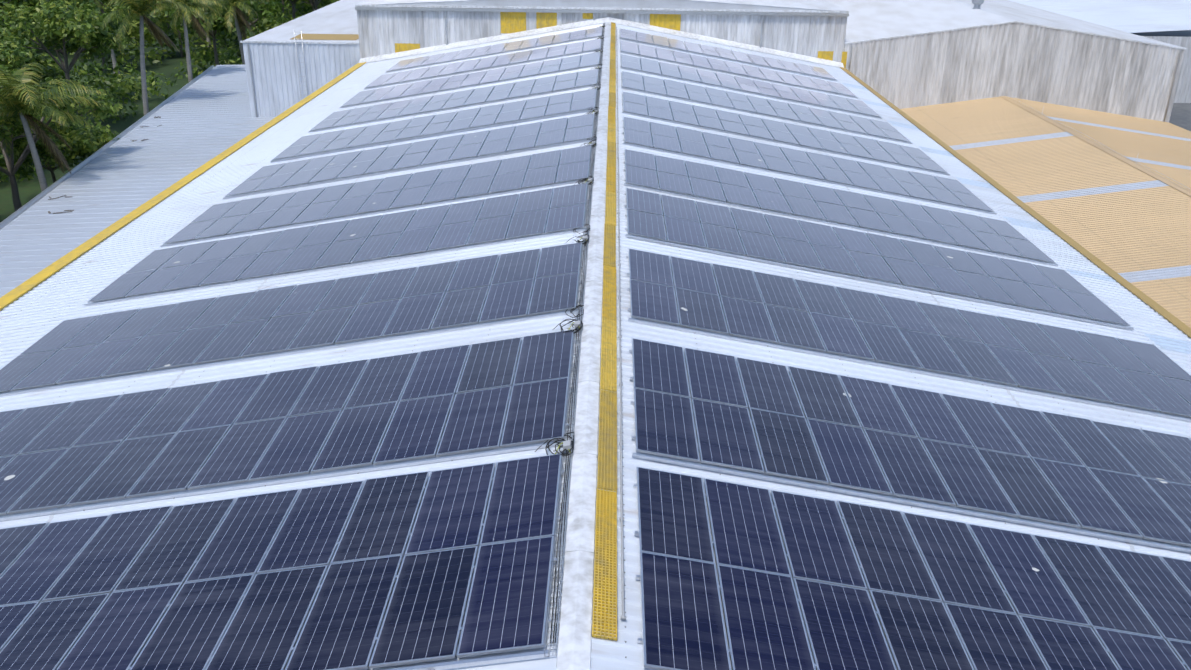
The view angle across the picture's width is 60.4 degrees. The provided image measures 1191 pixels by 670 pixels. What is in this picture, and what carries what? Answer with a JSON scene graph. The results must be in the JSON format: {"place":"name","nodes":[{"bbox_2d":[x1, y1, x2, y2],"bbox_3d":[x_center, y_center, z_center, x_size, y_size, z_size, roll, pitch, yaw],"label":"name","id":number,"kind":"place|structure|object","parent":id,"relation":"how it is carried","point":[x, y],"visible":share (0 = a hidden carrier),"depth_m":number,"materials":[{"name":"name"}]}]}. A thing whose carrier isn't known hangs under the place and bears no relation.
{"place":"outdoors","nodes":[
{"label":"outdoors","id":0,"kind":"place"},
{"bbox_2d":[0,64,274,297],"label":"roof","id":1,"kind":"structure","parent":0,"point":[204,119],"depth_m":55.55,"materials":[{"name":"grey metal"}]},
{"bbox_2d":[48,116,160,213],"bbox_3d":[-27.700,-10.292,58.838,1.999,0.100,23.478,-3,24,-9],"label":"roof debris","id":2,"kind":"object","parent":1,"relation":"on","point":[49,212],"visible":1,"depth_m":50.95,"materials":[{"name":"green plant"}]},
{"bbox_2d":[0,65,216,229],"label":"roof gutter","id":3,"kind":"object","parent":1,"relation":"attached to","point":[27,205],"visible":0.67,"depth_m":58.80,"materials":[{"name":"grey metal"}]},
{"bbox_2d":[0,0,334,221],"bbox_3d":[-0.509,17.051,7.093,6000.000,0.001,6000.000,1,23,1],"label":"ground","id":4,"kind":"structure","parent":0,"point":[28,190],"depth_m":103.82,"materials":[{"name":"green plant"}]},
{"bbox_2d":[0,0,268,191],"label":"palm","id":5,"kind":"object","parent":4,"relation":"on","point":[14,88],"depth_m":55.57,"materials":[{"name":"green plant"}]},
{"bbox_2d":[22,0,259,173],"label":"dead palm fronds","id":6,"kind":"object","parent":4,"relation":"on","point":[153,27],"visible":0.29,"depth_m":71.77,"materials":[{"name":"plant"}]},
{"bbox_2d":[0,0,322,210],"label":"palm trees","id":7,"kind":"object","parent":4,"relation":"on","point":[11,167],"visible":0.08,"depth_m":80.31,"materials":[{"name":"brown plant"}]},
{"bbox_2d":[0,0,338,182],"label":"tree leaves","id":8,"kind":"object","parent":4,"relation":"on","point":[80,25],"visible":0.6,"depth_m":79.17,"materials":[{"name":"green plant"}]},
{"bbox_2d":[0,0,339,181],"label":"tree leaves","id":9,"kind":"object","parent":4,"relation":"on","point":[274,7],"visible":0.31,"depth_m":106.80,"materials":[{"name":"green plant"}]},
{"bbox_2d":[243,43,359,117],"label":"annex wall","id":10,"kind":"structure","parent":4,"relation":"on","point":[276,78],"depth_m":67.00,"materials":[{"name":"grey metal"}]},
{"bbox_2d":[240,41,358,43],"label":"roof edge trim","id":11,"kind":"structure","parent":10,"relation":"attached to","point":[292,42],"depth_m":66.26,"materials":[{"name":"grey metal"}]},
{"bbox_2d":[244,0,365,41],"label":"annex roof","id":12,"kind":"structure","parent":10,"relation":"on","point":[339,17],"depth_m":74.25,"materials":[{"name":"grey metal"}]},
{"bbox_2d":[291,34,358,39],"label":"skylight panel","id":13,"kind":"object","parent":12,"relation":"on","point":[330,36],"visible":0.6,"depth_m":68.56,"materials":[{"name":"beige plastic"}]},
{"bbox_2d":[356,6,846,61],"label":"bay wall","id":14,"kind":"structure","parent":0,"point":[381,32],"depth_m":65.62,"materials":[{"name":"grey metal"}]},
{"bbox_2d":[360,0,845,10],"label":"bay roof","id":15,"kind":"structure","parent":14,"relation":"on","point":[821,5],"depth_m":65.12,"materials":[{"name":"grey metal"}]},
{"bbox_2d":[844,23,1185,121],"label":"bay wall","id":16,"kind":"structure","parent":0,"point":[1071,69],"depth_m":66.18,"materials":[{"name":"grey metal"}]},
{"bbox_2d":[247,31,1180,121],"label":"downpipes","id":17,"kind":"object","parent":16,"relation":"attached to","point":[849,70],"visible":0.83,"depth_m":66.64,"materials":[{"name":"grey metal"}]},
{"bbox_2d":[826,0,1186,48],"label":"bay roof","id":18,"kind":"structure","parent":16,"relation":"on","point":[870,19],"depth_m":72.19,"materials":[{"name":"grey metal"}]},
{"bbox_2d":[971,0,984,8],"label":"roof turbine vents","id":19,"kind":"object","parent":18,"relation":"on","point":[977,4],"visible":1,"depth_m":71.75,"materials":[{"name":"silver metal"}]},
{"bbox_2d":[845,21,1186,49],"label":"bay trim","id":20,"kind":"structure","parent":16,"relation":"attached to","point":[1009,23],"depth_m":65.28,"materials":[{"name":"grey metal"}]},
{"bbox_2d":[1009,0,1190,32],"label":"roof","id":21,"kind":"structure","parent":16,"relation":"attached to","point":[1133,16],"depth_m":87.27,"materials":[{"name":"grey metal"}]},
{"bbox_2d":[844,30,1190,47],"bbox_3d":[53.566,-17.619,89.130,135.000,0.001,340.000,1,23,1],"label":"roof eave","id":22,"kind":"object","parent":21,"relation":"attached to","point":[1184,33],"depth_m":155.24,"materials":[{"name":"metal"}]},
{"bbox_2d":[1169,103,1190,130],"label":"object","id":23,"kind":"structure","parent":16,"relation":"attached to","point":[1180,116],"depth_m":73.73,"materials":[{"name":"grey metal"}]},
{"bbox_2d":[1143,36,1190,102],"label":"neighboring building","id":24,"kind":"structure","parent":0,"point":[1183,93],"depth_m":77.33,"materials":[{"name":"grey metal"}]},
{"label":"bay","id":25,"kind":"structure","parent":0,"visible":0},
{"bbox_2d":[355,7,848,47],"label":"gutters","id":26,"kind":"object","parent":25,"relation":"attached to","point":[602,11],"visible":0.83,"depth_m":65.05,"materials":[{"name":"grey metal"}]},
{"bbox_2d":[355,4,848,12],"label":"wall trim","id":27,"kind":"structure","parent":25,"relation":"attached to","point":[585,8],"depth_m":65.11,"materials":[{"name":"metal"}]},
{"bbox_2d":[395,12,846,67],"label":"wall panels","id":28,"kind":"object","parent":25,"relation":"attached to","point":[512,22],"depth_m":65.52,"materials":[{"name":"yellow metal"}]},
{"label":"walls","id":29,"kind":"object","parent":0,"visible":0},
{"bbox_2d":[0,23,1190,669],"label":"roof","id":30,"kind":"structure","parent":29,"relation":"on","point":[58,295],"depth_m":24.65,"materials":[{"name":"white metal"}]},
{"bbox_2d":[0,62,365,309],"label":"eave trim","id":31,"kind":"structure","parent":30,"relation":"attached to","point":[23,288],"depth_m":35.54,"materials":[{"name":"yellow metal"}]},
{"bbox_2d":[535,26,604,642],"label":"cables","id":32,"kind":"object","parent":30,"relation":"on","point":[563,454],"visible":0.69,"depth_m":17.06,"materials":[{"name":"black plastic"}]},
{"bbox_2d":[544,23,604,656],"bbox_3d":[0.035,-8.172,37.822,0.136,0.077,58.600,1,23,1],"label":"cable tray","id":33,"kind":"object","parent":30,"relation":"on","point":[562,468],"visible":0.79,"depth_m":15.48,"materials":[{"name":"silver metal"}]},
{"bbox_2d":[553,25,604,453],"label":"junction boxes","id":34,"kind":"object","parent":30,"relation":"on","point":[566,444],"visible":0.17,"depth_m":19.09,"materials":[{"name":"plastic"}]},
{"bbox_2d":[555,26,603,453],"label":"earth wires","id":35,"kind":"object","parent":30,"relation":"on","point":[571,325],"visible":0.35,"depth_m":19.09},
{"bbox_2d":[556,22,610,669],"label":"ridge cap","id":36,"kind":"object","parent":30,"relation":"on","point":[574,647],"visible":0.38,"depth_m":14.82,"materials":[{"name":"white metal"}]},
{"bbox_2d":[565,25,610,552],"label":"ridge cap joints","id":37,"kind":"object","parent":36,"relation":"on","point":[581,548],"visible":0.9,"depth_m":17.04,"materials":[{"name":"white metal"}]},
{"bbox_2d":[0,30,1190,669],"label":"mounting rails","id":38,"kind":"object","parent":30,"relation":"on","point":[554,560],"visible":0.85,"depth_m":20.65,"materials":[{"name":"silver metal"}]},
{"bbox_2d":[0,27,1190,669],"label":"pv frames","id":39,"kind":"structure","parent":38,"relation":"on","point":[404,553],"depth_m":17.95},
{"bbox_2d":[0,27,1190,669],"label":"solar panels","id":40,"kind":"object","parent":39,"relation":"in","point":[682,619],"visible":0.96,"depth_m":17.24,"materials":[{"name":"blue glass"}]},
{"bbox_2d":[5,33,1190,657],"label":"roof screws","id":41,"kind":"object","parent":30,"relation":"attached to","point":[515,241],"visible":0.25,"depth_m":25.49,"materials":[{"name":"silver metal"}]},
{"bbox_2d":[359,17,843,67],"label":"roof edge flashing","id":42,"kind":"object","parent":30,"relation":"attached to","point":[599,21],"visible":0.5,"depth_m":65.61,"materials":[{"name":"white metal"}]},
{"bbox_2d":[591,31,617,623],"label":"walkway bearers","id":43,"kind":"object","parent":30,"relation":"on","point":[598,417],"visible":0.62,"depth_m":14.81,"materials":[{"name":"grey metal"}]},
{"bbox_2d":[592,22,616,640],"bbox_3d":[0.614,-8.247,38.051,0.293,0.083,58.500,1,23,1],"label":"walkway grating","id":44,"kind":"object","parent":43,"relation":"on","point":[606,527],"visible":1,"depth_m":15.67,"materials":[{"name":"yellow metal"}]},
{"bbox_2d":[616,27,625,619],"bbox_3d":[0.806,-7.867,37.285,0.074,0.051,56.024,1,23,1],"label":"conduit","id":45,"kind":"object","parent":30,"relation":"on","point":[623,616],"visible":1,"depth_m":15.82,"materials":[{"name":"grey metal"}]},
{"bbox_2d":[840,67,1190,337],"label":"eave trim","id":46,"kind":"structure","parent":30,"relation":"attached to","point":[1154,305],"depth_m":34.15,"materials":[{"name":"yellow metal"}]},
{"bbox_2d":[900,97,1190,327],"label":"roof","id":47,"kind":"structure","parent":29,"relation":"attached to","point":[1128,223],"depth_m":49.87,"materials":[{"name":"metal"}]},
{"bbox_2d":[1000,96,1190,196],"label":"tan ridge cap","id":48,"kind":"object","parent":47,"relation":"on","point":[1127,160],"visible":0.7,"depth_m":52.87,"materials":[{"name":"beige metal"}]}
]}

